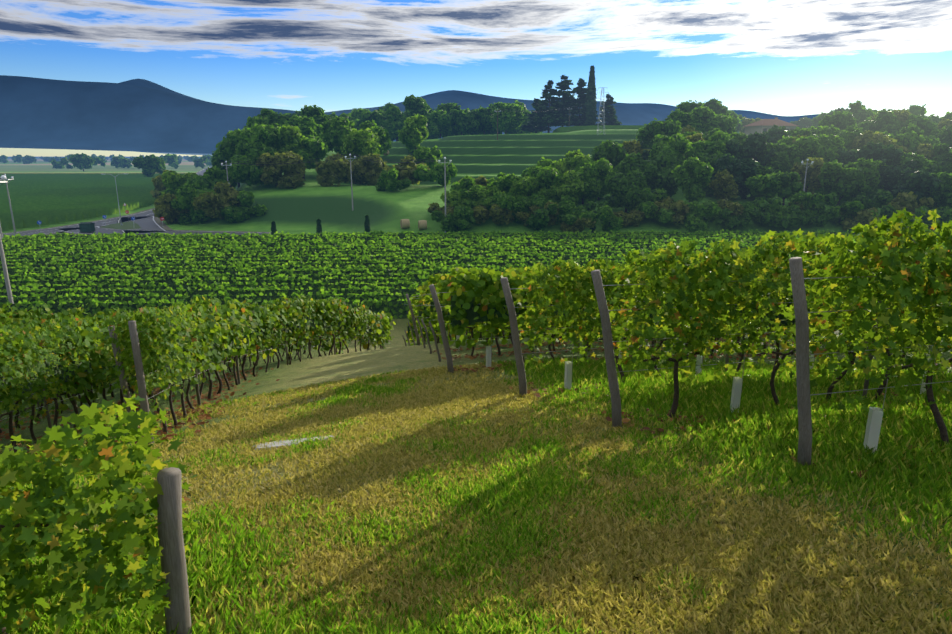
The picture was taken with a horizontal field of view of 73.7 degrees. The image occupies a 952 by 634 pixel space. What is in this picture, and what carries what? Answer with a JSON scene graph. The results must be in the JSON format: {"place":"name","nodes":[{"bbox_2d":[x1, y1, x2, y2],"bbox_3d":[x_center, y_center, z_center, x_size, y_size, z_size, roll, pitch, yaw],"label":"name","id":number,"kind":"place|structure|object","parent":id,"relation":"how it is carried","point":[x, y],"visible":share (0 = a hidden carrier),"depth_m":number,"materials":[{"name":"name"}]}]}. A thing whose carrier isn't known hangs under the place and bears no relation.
{"place":"outdoors","nodes":[
{"label":"outdoors","id":0,"kind":"place"},
{"bbox_2d":[0,159,211,170],"bbox_3d":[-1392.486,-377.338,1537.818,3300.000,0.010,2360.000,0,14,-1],"label":"trees","id":1,"kind":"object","parent":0,"point":[94,168],"depth_m":662.27,"materials":[{"name":"plant"}]},
{"bbox_2d":[2,167,270,236],"bbox_3d":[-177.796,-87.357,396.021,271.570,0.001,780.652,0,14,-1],"label":"road","id":2,"kind":"structure","parent":0,"point":[144,221],"depth_m":113.90,"materials":[{"name":"grey asphalt"}]},
{"bbox_2d":[79,222,94,231],"bbox_3d":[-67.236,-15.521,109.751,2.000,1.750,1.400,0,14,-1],"label":"van","id":3,"kind":"object","parent":2,"relation":"on","point":[86,226],"visible":0.88,"depth_m":109.24,"materials":[{"name":"green"}]},
{"bbox_2d":[100,221,140,229],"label":"traffic island","id":4,"kind":"structure","parent":2,"relation":"on","point":[129,225],"depth_m":117.44,"materials":[{"name":"green plant"}]},
{"bbox_2d":[102,173,127,224],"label":"street lamp","id":5,"kind":"object","parent":4,"relation":"on","point":[117,195],"visible":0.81,"depth_m":118.20,"materials":[{"name":"grey metal"}]},
{"bbox_2d":[7,169,261,233],"bbox_3d":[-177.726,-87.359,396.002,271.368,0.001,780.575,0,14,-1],"label":"road markings","id":6,"kind":"object","parent":2,"relation":"on","point":[127,221],"visible":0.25,"depth_m":113.85,"materials":[{"name":"white paint"}]},
{"bbox_2d":[2,171,278,234],"bbox_3d":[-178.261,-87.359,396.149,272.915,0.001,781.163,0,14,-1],"label":"road verge","id":7,"kind":"structure","parent":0,"point":[161,224],"depth_m":117.35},
{"bbox_2d":[0,75,818,154],"bbox_3d":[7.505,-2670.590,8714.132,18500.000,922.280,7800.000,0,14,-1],"label":"mountains","id":8,"kind":"structure","parent":0,"point":[140,115],"depth_m":5491.51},
{"bbox_2d":[0,229,951,319],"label":"vineyard rows","id":9,"kind":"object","parent":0,"point":[63,271],"depth_m":64.33,"materials":[{"name":"green plant"}]},
{"bbox_2d":[0,129,951,633],"bbox_3d":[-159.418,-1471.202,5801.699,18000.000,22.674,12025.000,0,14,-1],"label":"ground","id":10,"kind":"structure","parent":0,"point":[312,201],"depth_m":101.44,"materials":[{"name":"green plant"}]},
{"bbox_2d":[0,175,13,303],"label":"power pole","id":11,"kind":"object","parent":10,"relation":"on","point":[5,271],"visible":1,"depth_m":44.06,"materials":[{"name":"wood"}]},
{"bbox_2d":[5,174,16,234],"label":"power pole","id":12,"kind":"object","parent":10,"relation":"on","point":[14,228],"visible":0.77,"depth_m":99.23,"materials":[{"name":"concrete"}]},
{"bbox_2d":[221,161,231,187],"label":"power pole","id":13,"kind":"object","parent":10,"relation":"on","point":[226,165],"visible":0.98,"depth_m":121.59,"materials":[{"name":"wood"}]},
{"bbox_2d":[252,435,333,449],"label":"stone slab","id":14,"kind":"structure","parent":10,"relation":"on","point":[273,445],"depth_m":9.69,"materials":[{"name":"grey stone"}]},
{"bbox_2d":[345,154,355,210],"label":"power pole","id":15,"kind":"object","parent":10,"relation":"on","point":[350,158],"visible":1,"depth_m":116.24,"materials":[{"name":"wood"}]},
{"bbox_2d":[0,125,735,229],"bbox_3d":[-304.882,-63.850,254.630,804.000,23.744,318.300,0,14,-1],"label":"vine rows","id":16,"kind":"object","parent":10,"relation":"on","point":[48,198],"visible":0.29,"depth_m":184.18,"materials":[{"name":"green plant"}]},
{"bbox_2d":[159,113,590,212],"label":"tree leaves","id":17,"kind":"object","parent":10,"relation":"on","point":[560,164],"visible":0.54,"depth_m":139.62,"materials":[{"name":"green plant"}]},
{"bbox_2d":[400,219,409,228],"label":"hay bale","id":18,"kind":"object","parent":10,"relation":"on","point":[404,223],"visible":0.98,"depth_m":100.51,"materials":[{"name":"plant"}]},
{"bbox_2d":[418,220,426,229],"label":"hay bale","id":19,"kind":"object","parent":10,"relation":"on","point":[422,224],"visible":0.96,"depth_m":100.07,"materials":[{"name":"plant"}]},
{"bbox_2d":[438,157,451,232],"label":"power pole","id":20,"kind":"object","parent":10,"relation":"on","point":[444,162],"visible":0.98,"depth_m":96.79,"materials":[{"name":"concrete"}]},
{"bbox_2d":[31,257,893,633],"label":"vineyard posts","id":21,"kind":"object","parent":10,"relation":"on","point":[169,529],"visible":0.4,"depth_m":6.58,"materials":[{"name":"grey wood"}]},
{"bbox_2d":[0,262,947,410],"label":"vine leaves","id":22,"kind":"object","parent":10,"relation":"on","point":[227,320],"visible":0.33,"depth_m":18.48,"materials":[{"name":"green plant"}]},
{"bbox_2d":[0,362,951,633],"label":"dry grass blades","id":23,"kind":"object","parent":10,"relation":"on","point":[620,602],"visible":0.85,"depth_m":5.19,"materials":[{"name":"yellow plant"}]},
{"bbox_2d":[0,207,951,633],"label":"vine leaves","id":24,"kind":"object","parent":10,"relation":"on","point":[896,267],"visible":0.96,"depth_m":6.73,"materials":[{"name":"green plant"}]},
{"bbox_2d":[0,353,951,633],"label":"grass","id":25,"kind":"structure","parent":10,"relation":"on","point":[922,481],"depth_m":6.47,"materials":[{"name":"green plant"}]},
{"bbox_2d":[0,100,951,231],"bbox_3d":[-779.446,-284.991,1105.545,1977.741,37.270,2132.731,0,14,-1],"label":"tree leaves","id":26,"kind":"object","parent":10,"relation":"on","point":[312,134],"visible":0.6,"depth_m":124.68,"materials":[{"name":"green plant"}]},
{"bbox_2d":[0,322,951,633],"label":"grapevine trunks","id":27,"kind":"object","parent":10,"relation":"on","point":[830,388],"visible":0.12,"depth_m":13.75,"materials":[{"name":"brown plant"}]},
{"bbox_2d":[0,292,922,392],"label":"vine","id":28,"kind":"object","parent":27,"relation":"attached to","point":[471,315],"visible":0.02,"depth_m":15.87,"materials":[{"name":"brown wood"}]},
{"bbox_2d":[0,337,951,481],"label":"fallen leaves","id":29,"kind":"object","parent":10,"relation":"on","point":[208,416],"visible":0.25,"depth_m":16.34,"materials":[{"name":"brown plant"}]},
{"bbox_2d":[3,99,951,232],"bbox_3d":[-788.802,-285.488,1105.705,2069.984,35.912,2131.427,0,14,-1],"label":"trees","id":30,"kind":"object","parent":10,"relation":"on","point":[776,179],"visible":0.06,"depth_m":120.78,"materials":[{"name":"green plant"}]},
{"bbox_2d":[16,94,951,232],"bbox_3d":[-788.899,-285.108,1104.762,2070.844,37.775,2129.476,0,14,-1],"label":"tree leaves","id":31,"kind":"object","parent":10,"relation":"on","point":[621,157],"visible":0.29,"depth_m":122.36,"materials":[{"name":"green plant"}]},
{"bbox_2d":[494,109,500,139],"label":"wood pole","id":32,"kind":"object","parent":10,"relation":"on","point":[497,111],"visible":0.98,"depth_m":191.43,"materials":[{"name":"grey"}]},
{"bbox_2d":[83,87,913,213],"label":"trees","id":33,"kind":"object","parent":10,"relation":"on","point":[783,198],"visible":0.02,"depth_m":162.80,"materials":[{"name":"green plant"}]},
{"bbox_2d":[270,65,940,234],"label":"tree leaves","id":34,"kind":"object","parent":33,"relation":"attached to","point":[587,112],"visible":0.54,"depth_m":125.39,"materials":[{"name":"green plant"}]},
{"bbox_2d":[150,108,951,232],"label":"tree leaves","id":35,"kind":"object","parent":10,"relation":"on","point":[897,203],"visible":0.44,"depth_m":120.73,"materials":[{"name":"green plant"}]},
{"bbox_2d":[597,87,609,134],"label":"lattice pylon","id":36,"kind":"object","parent":10,"relation":"on","point":[603,114],"visible":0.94,"depth_m":196.21,"materials":[{"name":"grey metal"}]},
{"bbox_2d":[0,90,597,183],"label":"cables","id":37,"kind":"object","parent":36,"relation":"attached to","point":[369,157],"visible":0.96,"depth_m":115.88,"materials":[{"name":"black plastic"}]},
{"bbox_2d":[446,330,935,452],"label":"vine guard tubes","id":38,"kind":"object","parent":10,"relation":"on","point":[873,427],"visible":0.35,"depth_m":9.60,"materials":[{"name":"white"}]},
{"bbox_2d":[743,117,797,134],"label":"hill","id":39,"kind":"structure","parent":10,"relation":"on","point":[762,125],"depth_m":230.07,"materials":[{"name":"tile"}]},
{"bbox_2d":[801,159,813,190],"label":"power pole","id":40,"kind":"object","parent":10,"relation":"on","point":[806,174],"visible":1,"depth_m":104.81,"materials":[{"name":"wood"}]},
{"bbox_2d":[0,276,951,420],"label":"vine wires","id":41,"kind":"object","parent":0,"point":[647,339],"visible":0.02,"depth_m":9.34,"materials":[{"name":"grey metal"}]},
{"bbox_2d":[0,0,951,156],"label":"sky","id":42,"kind":"structure","parent":0,"point":[774,57],"materials":[{"name":"blue"}]}
]}

